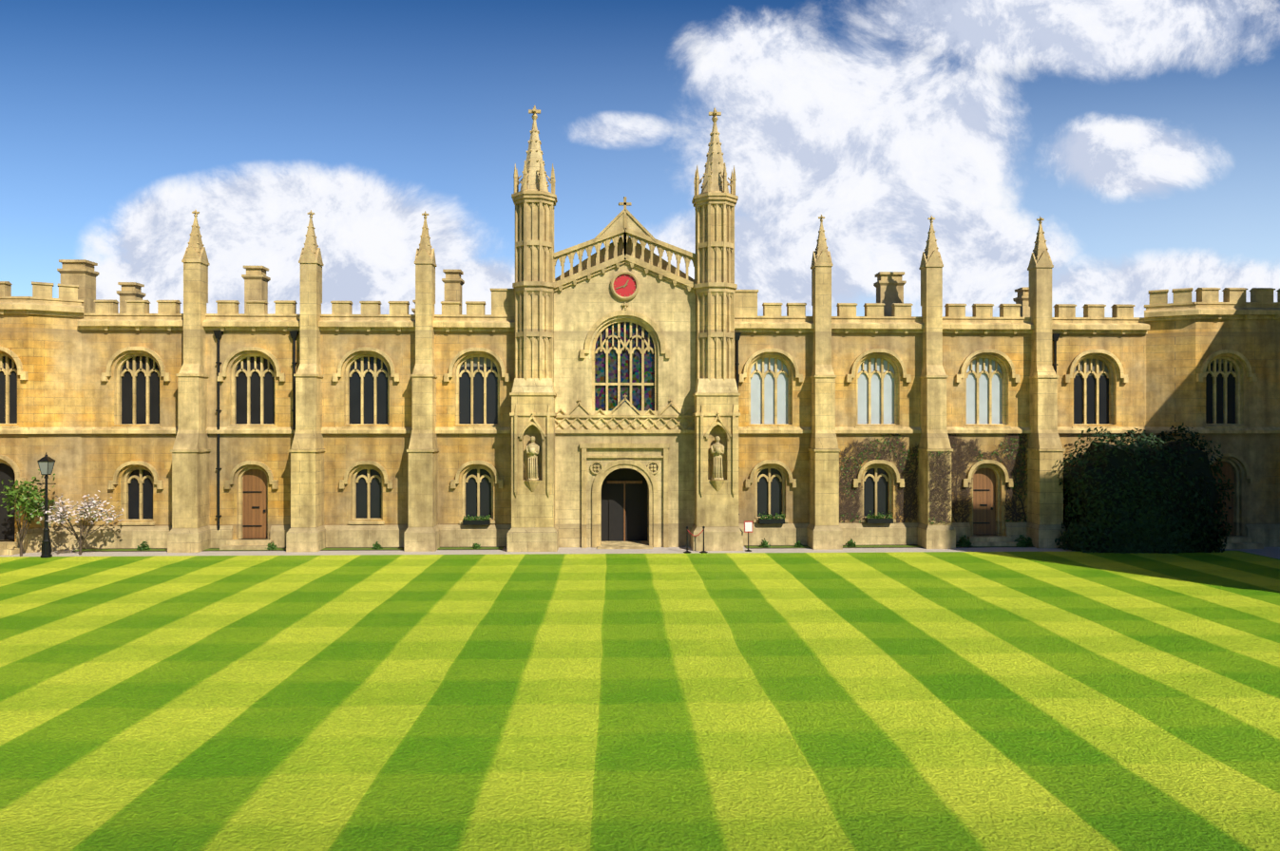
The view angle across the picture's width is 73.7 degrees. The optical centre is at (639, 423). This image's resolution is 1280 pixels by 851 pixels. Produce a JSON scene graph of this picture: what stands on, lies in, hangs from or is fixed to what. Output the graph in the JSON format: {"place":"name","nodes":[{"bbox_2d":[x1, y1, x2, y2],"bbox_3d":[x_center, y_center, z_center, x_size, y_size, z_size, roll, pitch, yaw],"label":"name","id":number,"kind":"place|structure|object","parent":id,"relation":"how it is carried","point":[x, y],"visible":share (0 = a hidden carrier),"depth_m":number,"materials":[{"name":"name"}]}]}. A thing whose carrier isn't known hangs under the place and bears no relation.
{"place":"outdoors","nodes":[
{"label":"outdoors","id":0,"kind":"place"},
{"bbox_2d":[0,551,1279,850],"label":"lawn","id":1,"kind":"structure","parent":0,"point":[914,701],"depth_m":14.40,"materials":[{"name":"green plant"}]},
{"bbox_2d":[37,452,56,558],"bbox_3d":[-20.844,2.884,29.962,0.650,3.740,0.380,0,0,-2],"label":"lamp post","id":2,"kind":"object","parent":1,"relation":"on","point":[46,464],"visible":0.96,"depth_m":29.90,"materials":[{"name":"black metal"}]},
{"bbox_2d":[0,263,1279,547],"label":"chapel walls","id":3,"kind":"structure","parent":0,"point":[65,360],"depth_m":32.67,"materials":[{"name":"beige stone"}]},
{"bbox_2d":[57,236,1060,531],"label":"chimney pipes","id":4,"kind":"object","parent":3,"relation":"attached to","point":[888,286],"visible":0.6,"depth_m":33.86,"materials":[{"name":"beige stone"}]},
{"bbox_2d":[136,511,1032,551],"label":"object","id":5,"kind":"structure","parent":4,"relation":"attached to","point":[471,521],"depth_m":32.57,"materials":[{"name":"green plant"}]},
{"bbox_2d":[839,433,1066,524],"bbox_3d":[12.092,2.082,32.774,9.256,3.632,1.055,0,0,-2],"label":"bare creeper vine","id":6,"kind":"object","parent":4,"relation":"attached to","point":[904,470],"visible":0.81,"depth_m":33.21,"materials":[{"name":"brown plant"}]},
{"bbox_2d":[0,274,1235,519],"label":"windows","id":7,"kind":"structure","parent":3,"relation":"in","point":[623,284],"depth_m":32.99,"materials":[{"name":"black glass"}]},
{"bbox_2d":[0,196,1279,553],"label":"stone trim","id":8,"kind":"structure","parent":3,"relation":"attached to","point":[625,223],"depth_m":32.61,"materials":[{"name":"beige stone"}]},
{"bbox_2d":[0,546,1279,559],"bbox_3d":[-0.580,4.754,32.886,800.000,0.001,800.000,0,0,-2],"label":"ground","id":9,"kind":"structure","parent":0,"point":[1272,552],"depth_m":31.34,"materials":[{"name":"beige stone"}]},
{"bbox_2d":[0,469,65,556],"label":"tree","id":10,"kind":"object","parent":9,"relation":"on","point":[16,495],"visible":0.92,"depth_m":30.28,"materials":[{"name":"green plant"}]},
{"bbox_2d":[30,490,123,555],"bbox_3d":[-20.068,3.603,30.733,2.721,2.301,2.775,0,0,-2],"label":"magnolia shrub","id":11,"kind":"object","parent":9,"relation":"on","point":[87,507],"visible":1,"depth_m":30.59,"materials":[{"name":"white plant"}]},
{"bbox_2d":[71,544,1034,552],"bbox_3d":[-0.565,4.737,32.437,40.800,0.034,0.700,0,0,-2],"label":"flower bed","id":12,"kind":"object","parent":9,"relation":"on","point":[467,548],"visible":0.47,"depth_m":32.09,"materials":[{"name":"brown plant"}]},
{"bbox_2d":[167,105,1067,553],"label":"buttresses","id":13,"kind":"structure","parent":9,"relation":"on","point":[532,394],"depth_m":32.04,"materials":[{"name":"beige stone"}]},
{"bbox_2d":[525,436,724,480],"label":"statues","id":14,"kind":"object","parent":13,"relation":"attached to","point":[532,448],"visible":1,"depth_m":31.68,"materials":[{"name":"stone"}]},
{"bbox_2d":[0,460,1263,555],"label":"door","id":15,"kind":"structure","parent":9,"relation":"on","point":[624,508],"depth_m":33.12,"materials":[{"name":"brown wood"}]},
{"bbox_2d":[683,521,752,554],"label":"notice stanchions","id":16,"kind":"object","parent":9,"relation":"on","point":[748,527],"visible":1,"depth_m":31.49,"materials":[{"name":"black metal"}]},
{"bbox_2d":[1054,422,1235,554],"bbox_3d":[18.742,2.388,32.069,6.213,4.837,2.745,0,0,-2],"label":"yew hedge","id":17,"kind":"object","parent":9,"relation":"on","point":[1138,497],"visible":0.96,"depth_m":31.03,"materials":[{"name":"green plant"}]},
{"bbox_2d":[0,0,1279,317],"label":"sky","id":18,"kind":"structure","parent":0,"point":[1143,135],"materials":[{"name":"blue"}]}
]}

